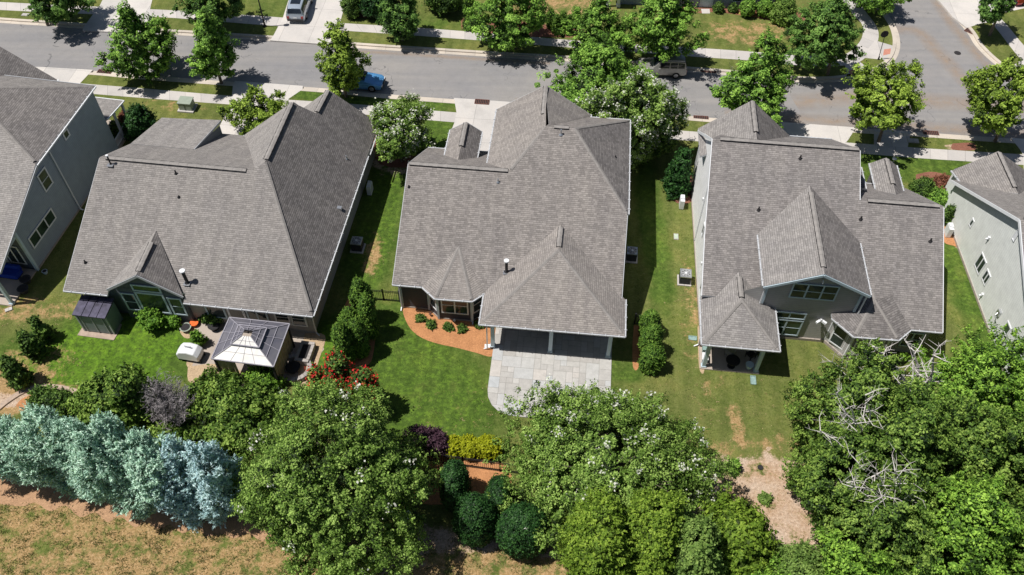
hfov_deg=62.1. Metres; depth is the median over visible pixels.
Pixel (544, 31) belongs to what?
mulch bed
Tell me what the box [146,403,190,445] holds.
shrub
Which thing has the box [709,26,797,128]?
maple tree
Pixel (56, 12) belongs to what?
maple tree
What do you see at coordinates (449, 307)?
window
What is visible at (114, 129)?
shrub
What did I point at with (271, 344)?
gazebo
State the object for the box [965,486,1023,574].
woodland tree
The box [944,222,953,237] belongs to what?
utility cabinet
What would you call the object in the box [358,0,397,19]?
shrub
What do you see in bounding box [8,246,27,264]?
window
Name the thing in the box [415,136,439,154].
shrub
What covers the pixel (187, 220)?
house
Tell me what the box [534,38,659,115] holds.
maple tree
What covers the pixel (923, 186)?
shrub
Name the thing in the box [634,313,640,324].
metal fence
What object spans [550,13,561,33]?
dwarf arborvitae
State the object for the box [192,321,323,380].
patio slab
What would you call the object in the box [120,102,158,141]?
shrub
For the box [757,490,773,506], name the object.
shrub
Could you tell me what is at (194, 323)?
plant pot
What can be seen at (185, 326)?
plant pot
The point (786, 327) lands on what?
window
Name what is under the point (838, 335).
window
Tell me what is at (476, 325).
mulch bed shrub
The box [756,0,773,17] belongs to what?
shrub
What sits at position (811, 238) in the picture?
house
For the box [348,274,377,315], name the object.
arborvitae
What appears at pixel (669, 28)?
maple tree
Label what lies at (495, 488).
holly bush
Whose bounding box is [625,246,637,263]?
air conditioner
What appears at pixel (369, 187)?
utility cabinet
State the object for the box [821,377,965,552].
woodland tree
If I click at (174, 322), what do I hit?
shrub
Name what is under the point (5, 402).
garden edging
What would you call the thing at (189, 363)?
mulch bed
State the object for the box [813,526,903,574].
woodland tree
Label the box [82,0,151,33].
driveway
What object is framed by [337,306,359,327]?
arborvitae
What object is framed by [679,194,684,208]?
utility cabinet
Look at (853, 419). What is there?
dead tree
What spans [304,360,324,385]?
red crape myrtle
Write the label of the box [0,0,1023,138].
road
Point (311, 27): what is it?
driveway
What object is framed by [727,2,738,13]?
shrub
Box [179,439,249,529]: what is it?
cypress tree
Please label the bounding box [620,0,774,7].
house
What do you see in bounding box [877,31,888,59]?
road sign
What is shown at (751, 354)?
patio chair
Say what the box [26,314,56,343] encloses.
young magnolia
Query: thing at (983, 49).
kerb
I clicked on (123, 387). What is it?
shrub
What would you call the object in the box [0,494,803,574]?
grass
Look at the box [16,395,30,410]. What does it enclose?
mulch bed
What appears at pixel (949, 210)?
shrub
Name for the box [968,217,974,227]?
window
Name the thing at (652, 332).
arborvitae
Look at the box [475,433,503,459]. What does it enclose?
golden shrub
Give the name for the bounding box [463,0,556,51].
maple tree
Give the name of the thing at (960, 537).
woodland tree
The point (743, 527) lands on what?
shrub
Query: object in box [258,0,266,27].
street lamp
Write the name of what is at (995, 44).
lawn
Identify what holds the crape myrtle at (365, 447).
on the lawn at (786, 513)
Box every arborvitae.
[330,320,356,361]
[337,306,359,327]
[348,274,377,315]
[348,314,370,359]
[356,290,380,340]
[462,0,476,16]
[544,7,554,28]
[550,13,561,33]
[559,9,567,30]
[564,13,572,33]
[572,12,581,26]
[637,321,665,354]
[637,341,666,375]
[638,308,662,335]
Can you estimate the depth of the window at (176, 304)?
60.97 m
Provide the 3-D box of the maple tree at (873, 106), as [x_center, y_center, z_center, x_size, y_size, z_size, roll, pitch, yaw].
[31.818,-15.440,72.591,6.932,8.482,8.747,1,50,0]
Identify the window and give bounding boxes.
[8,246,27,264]
[28,207,56,248]
[36,166,53,191]
[62,128,70,140]
[120,292,141,310]
[130,284,161,293]
[134,291,171,313]
[166,297,187,315]
[204,307,227,318]
[226,309,246,318]
[245,311,269,320]
[273,314,291,324]
[290,316,307,326]
[429,296,436,310]
[441,301,468,314]
[473,297,482,313]
[777,311,806,319]
[777,319,803,335]
[788,283,840,300]
[828,324,848,349]
[851,339,885,355]
[898,332,924,346]
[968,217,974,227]
[974,252,986,275]
[981,268,990,285]
[1003,320,1011,335]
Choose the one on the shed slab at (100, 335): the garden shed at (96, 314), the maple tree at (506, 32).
the garden shed at (96, 314)
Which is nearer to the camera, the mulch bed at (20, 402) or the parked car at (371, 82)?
the mulch bed at (20, 402)
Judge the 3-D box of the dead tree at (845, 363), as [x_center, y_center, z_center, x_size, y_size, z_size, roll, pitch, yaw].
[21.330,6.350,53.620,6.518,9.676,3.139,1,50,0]
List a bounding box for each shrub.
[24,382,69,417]
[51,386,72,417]
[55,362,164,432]
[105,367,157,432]
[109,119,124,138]
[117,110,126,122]
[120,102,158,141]
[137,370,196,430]
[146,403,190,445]
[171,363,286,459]
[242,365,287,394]
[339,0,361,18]
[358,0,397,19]
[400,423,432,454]
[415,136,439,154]
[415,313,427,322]
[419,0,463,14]
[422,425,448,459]
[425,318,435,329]
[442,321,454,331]
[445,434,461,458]
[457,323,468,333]
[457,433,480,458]
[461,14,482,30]
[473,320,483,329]
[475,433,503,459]
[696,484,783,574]
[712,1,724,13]
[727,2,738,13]
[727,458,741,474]
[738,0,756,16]
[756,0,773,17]
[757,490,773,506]
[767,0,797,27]
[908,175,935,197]
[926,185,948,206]
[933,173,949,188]
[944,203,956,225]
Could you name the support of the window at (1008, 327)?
in the house at (986, 195)
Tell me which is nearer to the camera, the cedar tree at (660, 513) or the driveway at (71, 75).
the cedar tree at (660, 513)
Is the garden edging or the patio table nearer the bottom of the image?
the garden edging
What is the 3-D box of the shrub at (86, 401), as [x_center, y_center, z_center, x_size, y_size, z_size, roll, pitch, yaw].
[-25.911,7.608,55.305,6.196,4.857,6.542,22,54,17]
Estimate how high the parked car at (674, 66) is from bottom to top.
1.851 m
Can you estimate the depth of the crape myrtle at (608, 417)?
49.54 m
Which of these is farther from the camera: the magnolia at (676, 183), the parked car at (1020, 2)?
the parked car at (1020, 2)
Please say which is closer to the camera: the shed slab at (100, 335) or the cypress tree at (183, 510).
the cypress tree at (183, 510)
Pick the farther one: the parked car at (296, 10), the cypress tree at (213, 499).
the parked car at (296, 10)
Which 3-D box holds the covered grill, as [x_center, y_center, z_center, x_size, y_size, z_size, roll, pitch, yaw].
[-22.767,4.548,60.050,1.686,1.385,0.960,8,51,6]
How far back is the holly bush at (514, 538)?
48.89 m
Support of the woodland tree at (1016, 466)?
on the lawn at (786, 513)
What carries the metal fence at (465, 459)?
on the lawn at (786, 513)
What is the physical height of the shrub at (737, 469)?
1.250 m
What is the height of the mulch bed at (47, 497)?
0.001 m
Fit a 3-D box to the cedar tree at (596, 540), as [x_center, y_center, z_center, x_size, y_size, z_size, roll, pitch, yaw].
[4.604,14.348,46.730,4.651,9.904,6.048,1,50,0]
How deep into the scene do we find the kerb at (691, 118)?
79.57 m
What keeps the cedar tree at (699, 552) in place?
on the lawn at (786, 513)
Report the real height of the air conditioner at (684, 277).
1.010 m
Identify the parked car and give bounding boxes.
[286,0,312,20]
[344,70,385,91]
[636,53,686,78]
[1014,0,1023,5]
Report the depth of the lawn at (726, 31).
86.88 m
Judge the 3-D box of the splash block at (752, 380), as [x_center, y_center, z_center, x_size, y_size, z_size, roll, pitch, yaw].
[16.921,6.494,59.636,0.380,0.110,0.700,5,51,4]
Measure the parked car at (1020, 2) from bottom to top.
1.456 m
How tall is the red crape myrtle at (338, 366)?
5.935 m
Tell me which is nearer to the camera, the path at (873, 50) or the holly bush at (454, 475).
the holly bush at (454, 475)
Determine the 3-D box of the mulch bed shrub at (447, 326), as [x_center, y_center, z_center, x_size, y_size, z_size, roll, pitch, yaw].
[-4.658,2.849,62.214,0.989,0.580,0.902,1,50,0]
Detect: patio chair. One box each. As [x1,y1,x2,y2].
[724,348,735,356]
[745,350,758,360]
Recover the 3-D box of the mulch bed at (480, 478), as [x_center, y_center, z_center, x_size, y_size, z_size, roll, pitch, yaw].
[-3.347,12.389,54.620,6.696,0.001,3.451,1,50,0]
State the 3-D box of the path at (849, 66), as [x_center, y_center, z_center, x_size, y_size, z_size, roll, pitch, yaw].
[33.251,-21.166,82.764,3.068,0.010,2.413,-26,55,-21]
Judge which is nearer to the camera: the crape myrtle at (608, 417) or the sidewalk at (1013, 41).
the crape myrtle at (608, 417)
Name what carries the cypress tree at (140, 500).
on the mulch bed at (47, 497)
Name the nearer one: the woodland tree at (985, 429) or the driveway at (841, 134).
the woodland tree at (985, 429)
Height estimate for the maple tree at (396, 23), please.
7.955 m
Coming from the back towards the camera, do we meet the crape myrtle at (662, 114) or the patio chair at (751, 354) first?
the crape myrtle at (662, 114)
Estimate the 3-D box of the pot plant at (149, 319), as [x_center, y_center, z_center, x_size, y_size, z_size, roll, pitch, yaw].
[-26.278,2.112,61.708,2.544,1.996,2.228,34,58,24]
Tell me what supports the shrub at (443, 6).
on the lawn at (726, 31)
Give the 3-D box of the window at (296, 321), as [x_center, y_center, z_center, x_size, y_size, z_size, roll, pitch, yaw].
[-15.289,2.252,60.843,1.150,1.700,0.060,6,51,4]
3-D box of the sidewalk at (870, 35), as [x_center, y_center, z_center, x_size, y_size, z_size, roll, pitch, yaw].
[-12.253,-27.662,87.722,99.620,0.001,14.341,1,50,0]
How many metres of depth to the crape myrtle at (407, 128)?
69.94 m
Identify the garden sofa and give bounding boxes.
[0,263,22,279]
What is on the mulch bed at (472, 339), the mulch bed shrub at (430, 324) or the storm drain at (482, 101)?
the mulch bed shrub at (430, 324)
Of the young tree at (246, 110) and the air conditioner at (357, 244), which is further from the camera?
the young tree at (246, 110)
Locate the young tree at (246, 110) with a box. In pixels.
[216,83,288,134]
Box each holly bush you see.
[439,458,472,512]
[451,491,498,547]
[484,474,513,517]
[494,501,555,561]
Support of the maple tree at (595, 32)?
on the lawn at (726, 31)
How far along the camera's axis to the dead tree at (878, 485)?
44.83 m
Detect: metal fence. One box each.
[330,440,546,474]
[372,289,399,301]
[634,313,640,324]
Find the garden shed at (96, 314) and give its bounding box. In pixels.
[72,295,122,334]
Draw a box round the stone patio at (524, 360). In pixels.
[488,327,611,420]
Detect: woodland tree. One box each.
[747,550,805,574]
[779,416,884,549]
[780,337,911,479]
[808,464,942,574]
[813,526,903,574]
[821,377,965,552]
[859,468,1023,574]
[893,391,1023,523]
[900,316,1023,470]
[945,400,1023,509]
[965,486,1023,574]
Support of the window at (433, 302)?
in the house at (521, 223)
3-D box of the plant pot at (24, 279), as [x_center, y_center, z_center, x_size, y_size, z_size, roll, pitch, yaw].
[-36.977,-0.527,64.699,0.836,0.454,0.836,1,50,0]
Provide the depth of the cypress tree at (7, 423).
50.46 m
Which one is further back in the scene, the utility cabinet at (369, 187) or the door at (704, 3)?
the door at (704, 3)
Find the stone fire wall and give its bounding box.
[288,354,311,383]
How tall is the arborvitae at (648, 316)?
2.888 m
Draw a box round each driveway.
[36,67,92,82]
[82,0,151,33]
[220,81,302,134]
[270,0,343,44]
[445,98,509,150]
[778,122,855,143]
[937,0,1023,27]
[1011,138,1023,162]
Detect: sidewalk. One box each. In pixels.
[0,0,878,65]
[80,83,1023,164]
[992,19,1023,58]
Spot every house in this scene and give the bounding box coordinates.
[0,47,126,306]
[63,90,377,335]
[392,85,631,357]
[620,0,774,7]
[691,100,943,374]
[944,151,1023,401]
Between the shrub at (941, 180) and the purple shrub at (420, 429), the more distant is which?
the shrub at (941, 180)
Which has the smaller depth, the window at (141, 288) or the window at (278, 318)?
the window at (141, 288)
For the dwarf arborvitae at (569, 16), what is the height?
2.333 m
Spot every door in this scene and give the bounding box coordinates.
[81,317,108,332]
[700,0,711,6]
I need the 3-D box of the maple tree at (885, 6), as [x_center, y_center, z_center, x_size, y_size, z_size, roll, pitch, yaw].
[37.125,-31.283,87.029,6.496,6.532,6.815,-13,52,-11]
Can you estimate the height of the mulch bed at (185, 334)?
0.001 m
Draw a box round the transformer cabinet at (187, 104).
[177,96,197,113]
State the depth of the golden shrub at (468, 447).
54.83 m
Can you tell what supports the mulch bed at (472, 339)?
on the lawn at (786, 513)
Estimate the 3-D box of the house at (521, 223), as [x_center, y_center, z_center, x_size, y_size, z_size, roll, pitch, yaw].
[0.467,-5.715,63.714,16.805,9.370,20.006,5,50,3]
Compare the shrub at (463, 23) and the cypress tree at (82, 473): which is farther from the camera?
the shrub at (463, 23)
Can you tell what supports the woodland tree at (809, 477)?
on the lawn at (786, 513)
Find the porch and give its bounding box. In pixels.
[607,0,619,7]
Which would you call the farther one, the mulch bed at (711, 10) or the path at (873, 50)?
the mulch bed at (711, 10)
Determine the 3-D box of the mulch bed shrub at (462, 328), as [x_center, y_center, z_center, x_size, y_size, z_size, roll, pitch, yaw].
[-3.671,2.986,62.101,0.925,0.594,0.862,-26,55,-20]
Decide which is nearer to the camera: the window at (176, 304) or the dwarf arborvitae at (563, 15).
the window at (176, 304)
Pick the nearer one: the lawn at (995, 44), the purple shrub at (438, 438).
the purple shrub at (438, 438)
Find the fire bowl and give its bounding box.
[285,361,299,373]
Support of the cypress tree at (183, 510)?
on the mulch bed at (47, 497)
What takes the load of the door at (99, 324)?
in the garden shed at (96, 314)
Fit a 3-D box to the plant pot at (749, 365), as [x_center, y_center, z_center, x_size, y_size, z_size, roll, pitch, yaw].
[16.760,5.561,60.057,0.599,0.450,0.592,1,50,0]
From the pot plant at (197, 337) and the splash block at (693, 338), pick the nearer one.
the pot plant at (197, 337)
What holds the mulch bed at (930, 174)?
on the lawn at (786, 513)
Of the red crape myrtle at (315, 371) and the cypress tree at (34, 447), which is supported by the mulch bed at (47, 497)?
the cypress tree at (34, 447)
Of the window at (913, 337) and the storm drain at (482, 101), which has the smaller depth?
the window at (913, 337)
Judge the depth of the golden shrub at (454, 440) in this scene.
54.80 m
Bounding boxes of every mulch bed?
[0,476,323,542]
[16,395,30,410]
[179,322,194,337]
[186,342,193,366]
[187,364,247,382]
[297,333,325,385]
[339,299,374,366]
[373,135,418,167]
[403,308,495,356]
[412,456,511,504]
[461,18,583,37]
[632,325,640,369]
[674,177,691,203]
[694,7,804,20]
[698,326,703,373]
[726,11,794,18]
[916,172,950,178]
[944,224,956,246]
[951,143,976,149]
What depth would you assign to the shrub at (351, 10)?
86.51 m
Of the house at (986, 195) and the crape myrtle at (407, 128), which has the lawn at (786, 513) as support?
the house at (986, 195)
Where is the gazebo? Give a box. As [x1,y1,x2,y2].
[211,317,294,379]
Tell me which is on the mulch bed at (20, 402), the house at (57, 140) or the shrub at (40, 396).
the shrub at (40, 396)
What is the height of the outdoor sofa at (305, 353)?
0.530 m
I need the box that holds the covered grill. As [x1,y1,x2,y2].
[176,343,205,362]
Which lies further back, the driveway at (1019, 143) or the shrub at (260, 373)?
the driveway at (1019, 143)
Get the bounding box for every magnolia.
[0,354,34,391]
[15,328,50,362]
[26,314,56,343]
[661,146,694,200]
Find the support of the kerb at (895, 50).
on the ground
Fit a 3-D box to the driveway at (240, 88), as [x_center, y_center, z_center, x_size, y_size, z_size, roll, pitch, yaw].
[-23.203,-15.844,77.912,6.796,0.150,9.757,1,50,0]
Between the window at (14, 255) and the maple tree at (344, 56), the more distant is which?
the maple tree at (344, 56)
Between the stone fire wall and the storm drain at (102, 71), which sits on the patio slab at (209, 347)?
the stone fire wall
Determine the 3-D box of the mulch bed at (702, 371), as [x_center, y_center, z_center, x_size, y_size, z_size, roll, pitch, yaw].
[13.694,4.311,61.473,0.490,0.001,4.649,6,51,4]
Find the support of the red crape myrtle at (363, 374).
on the lawn at (786, 513)
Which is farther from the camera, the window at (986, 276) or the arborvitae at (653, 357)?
the window at (986, 276)
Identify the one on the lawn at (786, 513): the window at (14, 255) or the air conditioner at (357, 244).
the air conditioner at (357, 244)
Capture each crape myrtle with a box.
[222,377,443,574]
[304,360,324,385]
[320,349,355,402]
[341,364,382,402]
[369,90,435,162]
[482,373,739,559]
[575,63,690,171]
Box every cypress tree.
[0,400,105,500]
[0,414,50,486]
[50,408,148,507]
[93,426,212,520]
[144,432,205,532]
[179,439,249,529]
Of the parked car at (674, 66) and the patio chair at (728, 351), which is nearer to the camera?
the patio chair at (728, 351)
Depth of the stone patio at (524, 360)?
60.38 m
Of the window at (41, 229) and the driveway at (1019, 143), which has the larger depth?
the driveway at (1019, 143)
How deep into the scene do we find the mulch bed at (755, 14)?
88.61 m
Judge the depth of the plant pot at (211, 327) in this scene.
61.83 m
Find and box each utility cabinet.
[366,180,372,194]
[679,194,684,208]
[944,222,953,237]
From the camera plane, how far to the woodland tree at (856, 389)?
51.19 m
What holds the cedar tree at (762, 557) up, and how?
on the lawn at (786, 513)
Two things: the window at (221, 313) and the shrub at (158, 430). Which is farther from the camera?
the window at (221, 313)
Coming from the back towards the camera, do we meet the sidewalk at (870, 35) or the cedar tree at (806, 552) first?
the sidewalk at (870, 35)
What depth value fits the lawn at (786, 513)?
60.12 m
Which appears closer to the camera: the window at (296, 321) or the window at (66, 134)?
the window at (296, 321)
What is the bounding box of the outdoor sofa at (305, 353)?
[294,341,315,365]
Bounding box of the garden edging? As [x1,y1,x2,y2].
[0,384,76,409]
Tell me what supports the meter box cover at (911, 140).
on the lawn at (786, 513)
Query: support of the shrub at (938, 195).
on the mulch bed at (930, 174)
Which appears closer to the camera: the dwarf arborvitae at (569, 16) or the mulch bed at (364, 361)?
the mulch bed at (364, 361)
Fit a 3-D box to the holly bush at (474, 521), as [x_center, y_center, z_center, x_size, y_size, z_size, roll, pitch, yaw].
[-2.190,13.739,50.636,2.906,4.556,2.842,1,50,0]
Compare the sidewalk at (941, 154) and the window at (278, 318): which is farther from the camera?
the sidewalk at (941, 154)
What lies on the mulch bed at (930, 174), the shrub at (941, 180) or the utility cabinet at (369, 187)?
the shrub at (941, 180)
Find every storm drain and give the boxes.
[96,69,110,73]
[474,99,489,104]
[693,115,708,119]
[923,130,939,135]
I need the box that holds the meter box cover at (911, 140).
[907,138,918,142]
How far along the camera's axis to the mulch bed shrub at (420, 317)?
62.63 m
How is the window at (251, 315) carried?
in the house at (187, 220)
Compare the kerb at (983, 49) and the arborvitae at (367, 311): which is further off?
the kerb at (983, 49)
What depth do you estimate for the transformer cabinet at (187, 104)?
77.70 m
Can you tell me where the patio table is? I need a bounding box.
[726,354,739,368]
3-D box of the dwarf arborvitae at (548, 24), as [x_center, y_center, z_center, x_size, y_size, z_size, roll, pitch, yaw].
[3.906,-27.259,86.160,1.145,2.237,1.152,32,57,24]
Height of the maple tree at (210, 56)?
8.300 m
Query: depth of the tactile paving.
84.75 m
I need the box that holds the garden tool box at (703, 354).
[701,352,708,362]
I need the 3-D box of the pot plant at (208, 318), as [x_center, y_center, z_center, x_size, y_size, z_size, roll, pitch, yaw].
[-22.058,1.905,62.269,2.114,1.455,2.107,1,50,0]
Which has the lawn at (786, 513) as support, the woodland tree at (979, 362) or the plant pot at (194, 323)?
the woodland tree at (979, 362)
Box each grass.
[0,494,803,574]
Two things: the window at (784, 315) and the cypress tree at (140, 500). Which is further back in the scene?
the window at (784, 315)
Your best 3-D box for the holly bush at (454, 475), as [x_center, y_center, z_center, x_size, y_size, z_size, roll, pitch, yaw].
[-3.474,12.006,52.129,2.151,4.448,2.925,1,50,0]
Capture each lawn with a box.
[0,0,892,76]
[0,75,1023,574]
[972,9,1023,63]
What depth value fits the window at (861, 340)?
59.32 m
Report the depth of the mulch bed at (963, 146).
75.69 m
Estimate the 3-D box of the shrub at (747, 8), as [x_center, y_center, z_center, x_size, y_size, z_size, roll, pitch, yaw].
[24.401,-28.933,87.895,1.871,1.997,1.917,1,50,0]
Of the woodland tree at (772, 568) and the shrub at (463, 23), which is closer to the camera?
the woodland tree at (772, 568)
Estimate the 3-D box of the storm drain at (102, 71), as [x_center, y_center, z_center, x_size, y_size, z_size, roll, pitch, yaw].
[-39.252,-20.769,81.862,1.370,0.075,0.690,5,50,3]
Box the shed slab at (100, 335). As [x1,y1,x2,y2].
[77,324,121,339]
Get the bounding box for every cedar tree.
[554,483,638,574]
[622,486,691,574]
[650,509,727,574]
[721,548,772,574]
[771,538,827,574]
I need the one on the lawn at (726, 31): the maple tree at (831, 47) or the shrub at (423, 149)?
the maple tree at (831, 47)
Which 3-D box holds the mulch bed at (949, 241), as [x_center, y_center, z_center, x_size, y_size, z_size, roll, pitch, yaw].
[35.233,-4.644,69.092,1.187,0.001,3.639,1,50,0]
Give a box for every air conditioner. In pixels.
[350,236,365,253]
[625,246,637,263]
[677,268,691,286]
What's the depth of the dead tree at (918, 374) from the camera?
50.37 m
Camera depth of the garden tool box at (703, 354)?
60.40 m
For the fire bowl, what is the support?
on the patio slab at (209, 347)
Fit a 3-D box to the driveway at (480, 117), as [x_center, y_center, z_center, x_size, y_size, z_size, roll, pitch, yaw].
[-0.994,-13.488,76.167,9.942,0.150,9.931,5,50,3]
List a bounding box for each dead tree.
[805,380,888,452]
[818,332,872,384]
[840,440,924,512]
[871,334,950,413]
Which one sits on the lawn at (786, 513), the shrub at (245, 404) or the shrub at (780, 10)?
the shrub at (245, 404)
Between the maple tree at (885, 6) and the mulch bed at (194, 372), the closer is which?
the mulch bed at (194, 372)
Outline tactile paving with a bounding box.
[883,48,890,54]
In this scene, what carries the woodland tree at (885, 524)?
on the lawn at (786, 513)
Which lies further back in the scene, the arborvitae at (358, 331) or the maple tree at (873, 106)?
the maple tree at (873, 106)
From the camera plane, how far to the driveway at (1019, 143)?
75.99 m
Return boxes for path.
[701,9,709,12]
[845,60,863,77]
[861,41,891,59]
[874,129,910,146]
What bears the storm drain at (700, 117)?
on the kerb at (691, 118)
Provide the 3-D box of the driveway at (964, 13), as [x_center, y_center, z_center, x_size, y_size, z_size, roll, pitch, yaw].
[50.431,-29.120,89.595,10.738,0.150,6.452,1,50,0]
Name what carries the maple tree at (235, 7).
on the lawn at (726, 31)
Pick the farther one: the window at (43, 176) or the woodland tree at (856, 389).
the window at (43, 176)
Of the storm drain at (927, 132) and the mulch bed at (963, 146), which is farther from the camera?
the storm drain at (927, 132)
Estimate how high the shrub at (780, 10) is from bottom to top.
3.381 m
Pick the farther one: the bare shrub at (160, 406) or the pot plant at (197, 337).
the pot plant at (197, 337)
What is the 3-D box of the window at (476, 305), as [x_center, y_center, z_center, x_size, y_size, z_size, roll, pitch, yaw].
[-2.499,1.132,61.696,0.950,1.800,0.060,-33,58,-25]
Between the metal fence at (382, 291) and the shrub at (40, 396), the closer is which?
the shrub at (40, 396)
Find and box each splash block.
[688,335,696,340]
[750,375,755,384]
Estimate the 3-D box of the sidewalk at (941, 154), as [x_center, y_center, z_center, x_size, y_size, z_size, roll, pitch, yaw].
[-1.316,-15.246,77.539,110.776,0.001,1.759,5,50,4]
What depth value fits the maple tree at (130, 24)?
77.38 m
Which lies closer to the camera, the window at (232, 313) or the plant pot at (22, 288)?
the window at (232, 313)
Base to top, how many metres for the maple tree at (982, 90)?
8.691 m
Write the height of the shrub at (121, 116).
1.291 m
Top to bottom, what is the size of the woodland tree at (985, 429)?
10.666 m
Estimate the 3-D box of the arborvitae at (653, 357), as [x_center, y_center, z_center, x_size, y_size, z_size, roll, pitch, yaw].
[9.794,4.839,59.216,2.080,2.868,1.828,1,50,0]
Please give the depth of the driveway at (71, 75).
81.50 m
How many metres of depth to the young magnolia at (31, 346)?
59.27 m
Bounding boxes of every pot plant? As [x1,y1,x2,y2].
[134,307,168,330]
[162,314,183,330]
[189,329,208,346]
[197,313,223,325]
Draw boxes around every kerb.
[0,1,899,82]
[88,71,1014,142]
[959,23,1014,74]
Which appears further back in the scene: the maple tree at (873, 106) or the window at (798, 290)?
the maple tree at (873, 106)
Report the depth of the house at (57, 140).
66.26 m
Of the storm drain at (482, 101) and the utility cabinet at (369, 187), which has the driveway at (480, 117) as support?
the storm drain at (482, 101)
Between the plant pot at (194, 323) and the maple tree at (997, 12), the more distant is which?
the maple tree at (997, 12)
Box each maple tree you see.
[23,0,96,25]
[93,0,179,85]
[170,0,244,25]
[185,5,240,83]
[313,18,371,97]
[375,0,420,41]
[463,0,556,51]
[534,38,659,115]
[553,0,634,61]
[610,0,709,62]
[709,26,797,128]
[782,0,866,74]
[840,58,927,142]
[847,0,911,15]
[961,52,1023,142]
[975,0,1017,35]
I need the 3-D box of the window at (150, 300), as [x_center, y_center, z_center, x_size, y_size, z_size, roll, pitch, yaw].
[-25.750,1.112,61.015,2.150,2.250,0.060,6,51,4]
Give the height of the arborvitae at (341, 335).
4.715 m
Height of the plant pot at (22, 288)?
0.454 m
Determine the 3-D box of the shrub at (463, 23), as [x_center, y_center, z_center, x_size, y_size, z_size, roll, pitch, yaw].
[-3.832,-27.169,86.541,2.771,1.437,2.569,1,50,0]
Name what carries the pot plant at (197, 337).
on the mulch bed at (189, 363)
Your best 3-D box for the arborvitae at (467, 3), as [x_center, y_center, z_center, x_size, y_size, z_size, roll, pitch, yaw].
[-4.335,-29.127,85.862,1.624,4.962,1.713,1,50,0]
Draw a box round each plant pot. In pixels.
[16,284,28,293]
[19,275,30,284]
[179,322,190,331]
[189,319,197,326]
[207,322,219,330]
[746,361,753,369]
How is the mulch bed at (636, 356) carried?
on the lawn at (786, 513)
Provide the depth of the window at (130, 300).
61.20 m
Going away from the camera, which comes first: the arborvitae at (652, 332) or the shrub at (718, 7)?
the arborvitae at (652, 332)
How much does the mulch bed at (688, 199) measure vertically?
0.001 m
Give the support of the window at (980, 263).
in the house at (986, 195)
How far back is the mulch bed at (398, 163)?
73.83 m
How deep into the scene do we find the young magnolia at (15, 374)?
57.73 m
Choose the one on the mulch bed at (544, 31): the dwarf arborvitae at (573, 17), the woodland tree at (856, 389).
the dwarf arborvitae at (573, 17)
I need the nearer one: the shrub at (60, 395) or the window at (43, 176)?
the shrub at (60, 395)

